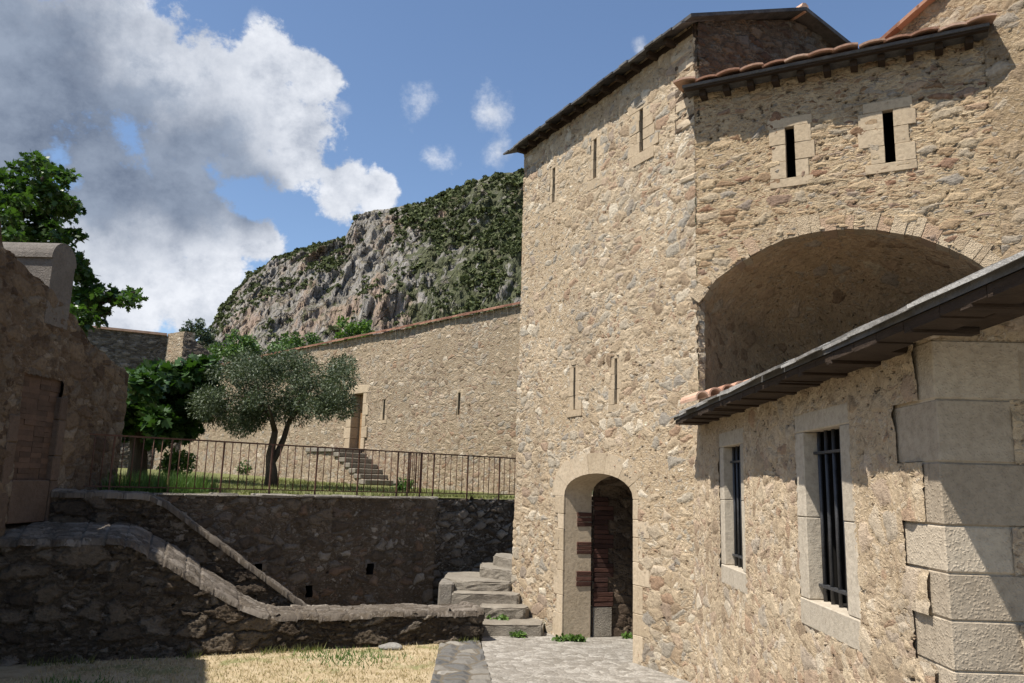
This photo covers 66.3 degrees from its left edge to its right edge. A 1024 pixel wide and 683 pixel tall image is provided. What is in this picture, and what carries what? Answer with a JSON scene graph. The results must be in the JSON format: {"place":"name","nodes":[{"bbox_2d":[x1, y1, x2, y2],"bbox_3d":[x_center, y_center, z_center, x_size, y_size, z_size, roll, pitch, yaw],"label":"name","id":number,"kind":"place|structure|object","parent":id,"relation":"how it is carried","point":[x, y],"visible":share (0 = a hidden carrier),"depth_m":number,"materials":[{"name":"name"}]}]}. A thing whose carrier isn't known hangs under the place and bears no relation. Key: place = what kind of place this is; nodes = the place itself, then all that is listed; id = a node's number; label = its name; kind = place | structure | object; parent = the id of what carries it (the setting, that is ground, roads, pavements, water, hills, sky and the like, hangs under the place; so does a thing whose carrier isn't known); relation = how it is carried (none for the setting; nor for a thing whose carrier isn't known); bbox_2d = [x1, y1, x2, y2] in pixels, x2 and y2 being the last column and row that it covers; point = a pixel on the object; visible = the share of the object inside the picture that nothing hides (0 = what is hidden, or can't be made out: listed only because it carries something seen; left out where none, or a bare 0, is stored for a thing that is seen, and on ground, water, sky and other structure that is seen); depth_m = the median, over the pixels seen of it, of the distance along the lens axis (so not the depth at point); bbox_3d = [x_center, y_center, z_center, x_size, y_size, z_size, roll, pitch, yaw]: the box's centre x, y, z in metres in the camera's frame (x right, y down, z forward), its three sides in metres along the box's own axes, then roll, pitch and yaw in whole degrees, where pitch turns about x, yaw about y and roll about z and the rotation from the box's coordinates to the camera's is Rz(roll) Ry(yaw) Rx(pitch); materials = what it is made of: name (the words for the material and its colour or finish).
{"place":"outdoors","nodes":[
{"label":"outdoors","id":0,"kind":"place"},
{"bbox_2d":[0,641,444,682],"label":"dry grass ground","id":1,"kind":"structure","parent":0,"point":[7,673],"depth_m":8.72,"materials":[{"name":"beige plant"}]},
{"bbox_2d":[15,645,412,682],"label":"green grass patches","id":2,"kind":"object","parent":1,"relation":"on","point":[349,650],"depth_m":9.34,"materials":[{"name":"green plant"}]},
{"bbox_2d":[0,637,479,666],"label":"wall foot grass","id":3,"kind":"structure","parent":1,"relation":"on","point":[93,659],"depth_m":9.24,"materials":[{"name":"green plant"}]},
{"bbox_2d":[378,642,402,649],"bbox_3d":[-1.554,3.921,10.065,0.318,0.105,0.226,1,-10,1],"label":"loose stone","id":4,"kind":"object","parent":1,"relation":"on","point":[392,645],"visible":0.87,"depth_m":9.99,"materials":[{"name":"grey stone"}]},
{"bbox_2d":[117,468,514,498],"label":"terrace lawn","id":5,"kind":"structure","parent":0,"point":[232,476],"depth_m":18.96,"materials":[{"name":"green plant"}]},
{"bbox_2d":[0,150,148,337],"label":"broadleaf tree","id":6,"kind":"object","parent":5,"relation":"on","point":[55,203],"visible":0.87,"depth_m":12.53,"materials":[{"name":"green plant"}]},
{"bbox_2d":[88,325,223,469],"bbox_3d":[-18.106,2.929,32.952,12.066,7.315,1.568,6,-11,-20],"label":"ruined bastion","id":7,"kind":"object","parent":5,"relation":"on","point":[126,348],"visible":0.12,"depth_m":34.12,"materials":[{"name":"stone"}]},
{"bbox_2d":[92,467,219,492],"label":"tall weeds","id":8,"kind":"object","parent":5,"relation":"on","point":[144,480],"visible":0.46,"depth_m":11.35,"materials":[{"name":"green plant"}]},
{"bbox_2d":[122,352,227,477],"bbox_3d":[-8.360,1.739,18.423,2.880,3.155,6.340,8,-12,-31],"label":"fig tree","id":9,"kind":"object","parent":5,"relation":"on","point":[157,392],"visible":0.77,"depth_m":17.35,"materials":[{"name":"green plant"}]},
{"bbox_2d":[155,448,197,476],"bbox_3d":[-8.310,3.095,19.417,1.054,0.922,0.993,1,-10,1],"label":"garden shrub","id":10,"kind":"object","parent":5,"relation":"on","point":[183,462],"visible":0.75,"depth_m":19.33,"materials":[{"name":"green plant"}]},
{"bbox_2d":[235,459,251,475],"bbox_3d":[-7.461,3.622,21.820,0.477,0.741,0.335,11,-14,-42],"label":"lawn sapling","id":11,"kind":"object","parent":5,"relation":"on","point":[242,470],"visible":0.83,"depth_m":21.81,"materials":[{"name":"green plant"}]},
{"bbox_2d":[185,345,361,486],"bbox_3d":[-5.191,1.569,17.034,4.498,3.324,4.094,1,-10,1],"label":"olive tree","id":12,"kind":"object","parent":5,"relation":"on","point":[256,409],"visible":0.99,"depth_m":16.69,"materials":[{"name":"green plant"}]},
{"bbox_2d":[304,447,392,485],"bbox_3d":[-4.849,3.766,23.079,0.961,1.262,3.359,12,-14,-43],"label":"wall stair","id":13,"kind":"object","parent":5,"relation":"on","point":[368,466],"depth_m":22.77,"materials":[{"name":"stone"}]},
{"bbox_2d":[179,301,520,499],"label":"curtain wall","id":14,"kind":"structure","parent":5,"relation":"on","point":[447,386],"depth_m":21.76,"materials":[{"name":"stone"}]},
{"bbox_2d":[343,385,368,448],"bbox_3d":[-4.597,2.358,24.205,0.529,1.957,1.289,12,-14,-43],"label":"door","id":15,"kind":"structure","parent":14,"relation":"in","point":[356,432],"depth_m":24.22,"materials":[{"name":"stone"}]},
{"bbox_2d":[390,476,414,491],"bbox_3d":[-2.308,3.146,16.773,0.521,0.511,0.394,-3,-11,23],"label":"wall plant","id":16,"kind":"object","parent":5,"relation":"on","point":[401,486],"depth_m":16.73,"materials":[{"name":"green plant"}]},
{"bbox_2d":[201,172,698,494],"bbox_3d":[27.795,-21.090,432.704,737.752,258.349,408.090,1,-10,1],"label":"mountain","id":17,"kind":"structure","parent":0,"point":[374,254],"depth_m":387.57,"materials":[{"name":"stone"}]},
{"bbox_2d":[198,167,523,356],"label":"mountain scrub","id":18,"kind":"object","parent":17,"relation":"on","point":[511,245],"visible":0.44,"depth_m":389.28,"materials":[{"name":"green plant"}]},
{"bbox_2d":[430,639,491,682],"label":"cobble path","id":19,"kind":"structure","parent":0,"point":[460,662],"depth_m":9.22,"materials":[{"name":"grey stone"}]},
{"bbox_2d":[0,0,922,340],"label":"sky","id":20,"kind":"structure","parent":0,"point":[209,141],"materials":[{"name":"blue"}]},
{"bbox_2d":[481,632,690,682],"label":"courtyard paving","id":21,"kind":"structure","parent":0,"point":[544,658],"depth_m":9.57,"materials":[{"name":"grey stone"}]},
{"bbox_2d":[438,553,543,636],"bbox_3d":[-0.464,4.021,12.550,1.482,1.006,2.960,4,-11,-11],"label":"courtyard stair","id":22,"kind":"object","parent":21,"relation":"on","point":[487,588],"visible":0.78,"depth_m":12.08,"materials":[{"name":"stone"}]},
{"bbox_2d":[486,614,508,619],"bbox_3d":[-0.247,4.093,11.623,0.422,0.137,0.218,1,-10,1],"label":"weed","id":23,"kind":"object","parent":22,"relation":"on","point":[502,617],"visible":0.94,"depth_m":11.58,"materials":[{"name":"green plant"}]},
{"bbox_2d":[509,629,526,637],"bbox_3d":[0.078,4.148,11.070,0.275,0.153,0.194,1,-10,1],"label":"weed","id":24,"kind":"object","parent":21,"relation":"on","point":[521,634],"visible":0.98,"depth_m":11.04,"materials":[{"name":"green plant"}]},
{"bbox_2d":[551,633,585,641],"bbox_3d":[0.788,4.135,10.909,0.498,0.167,0.232,3,-11,-8],"label":"weed","id":25,"kind":"object","parent":21,"relation":"on","point":[574,638],"visible":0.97,"depth_m":10.87,"materials":[{"name":"green plant"}]},
{"bbox_2d":[621,631,632,638],"bbox_3d":[1.657,4.230,11.251,0.200,0.146,0.225,1,-10,1],"label":"weed","id":26,"kind":"object","parent":21,"relation":"on","point":[625,635],"visible":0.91,"depth_m":11.22,"materials":[{"name":"green plant"}]},
{"label":"ground","id":27,"kind":"structure","parent":0,"visible":0},
{"bbox_2d":[0,221,128,536],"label":"wall","id":28,"kind":"structure","parent":27,"relation":"on","point":[63,394],"depth_m":9.70,"materials":[{"name":"stone"}]},
{"bbox_2d":[3,242,76,329],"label":"cross wall","id":29,"kind":"structure","parent":28,"relation":"attached to","point":[53,266],"depth_m":9.81,"materials":[{"name":"stone"}]},
{"bbox_2d":[48,488,307,605],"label":"back parapet","id":30,"kind":"structure","parent":27,"relation":"on","point":[163,519],"depth_m":10.27,"materials":[{"name":"stone"}]},
{"bbox_2d":[179,317,221,349],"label":"feathery tree","id":31,"kind":"object","parent":27,"relation":"on","point":[202,335],"visible":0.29,"depth_m":52.83,"materials":[{"name":"green plant"}]},
{"bbox_2d":[207,328,262,362],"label":"green tree","id":32,"kind":"object","parent":27,"relation":"on","point":[230,348],"visible":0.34,"depth_m":44.30,"materials":[{"name":"green plant"}]},
{"bbox_2d":[0,521,484,665],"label":"front parapet","id":33,"kind":"structure","parent":27,"relation":"on","point":[106,591],"depth_m":9.27,"materials":[{"name":"stone"}]},
{"bbox_2d":[241,332,296,354],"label":"green tree","id":34,"kind":"object","parent":27,"relation":"on","point":[275,344],"visible":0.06,"depth_m":46.79,"materials":[{"name":"green plant"}]},
{"bbox_2d":[278,331,326,351],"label":"green tree","id":35,"kind":"object","parent":27,"relation":"on","point":[294,342],"visible":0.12,"depth_m":47.91,"materials":[{"name":"green plant"}]},
{"bbox_2d":[334,315,374,341],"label":"green tree","id":36,"kind":"object","parent":27,"relation":"on","point":[363,327],"visible":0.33,"depth_m":46.80,"materials":[{"name":"green plant"}]},
{"bbox_2d":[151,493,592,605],"bbox_3d":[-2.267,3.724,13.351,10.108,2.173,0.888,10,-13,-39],"label":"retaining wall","id":37,"kind":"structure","parent":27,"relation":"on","point":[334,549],"depth_m":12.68,"materials":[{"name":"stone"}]},
{"bbox_2d":[83,433,515,501],"bbox_3d":[-2.830,2.186,12.940,7.759,0.856,0.024,10,-13,-39],"label":"iron railing","id":38,"kind":"object","parent":37,"relation":"on","point":[356,491],"visible":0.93,"depth_m":12.61,"materials":[{"name":"black metal"}]},
{"bbox_2d":[503,3,1005,682],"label":"gate tower","id":39,"kind":"structure","parent":27,"relation":"on","point":[835,181],"depth_m":9.88,"materials":[{"name":"stone"}]},
{"bbox_2d":[670,250,1023,682],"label":"annex building","id":40,"kind":"structure","parent":27,"relation":"on","point":[858,507],"depth_m":4.29,"materials":[{"name":"stone"}]},
{"bbox_2d":[718,427,795,593],"bbox_3d":[2.375,1.555,7.367,0.622,1.730,1.230,1,-10,1],"label":"window","id":41,"kind":"structure","parent":40,"relation":"in","point":[731,477],"depth_m":7.60,"materials":[{"name":"stone"}]},
{"bbox_2d":[793,402,860,651],"bbox_3d":[2.338,1.148,5.117,0.621,1.735,1.255,1,-10,1],"label":"window","id":42,"kind":"structure","parent":40,"relation":"in","point":[830,588],"depth_m":5.33,"materials":[{"name":"stone"}]},
{"bbox_2d":[880,0,1023,259],"bbox_3d":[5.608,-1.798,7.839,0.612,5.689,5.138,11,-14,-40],"label":"tall building","id":43,"kind":"structure","parent":27,"relation":"on","point":[1003,42],"depth_m":8.21,"materials":[{"name":"stone"}]}
]}

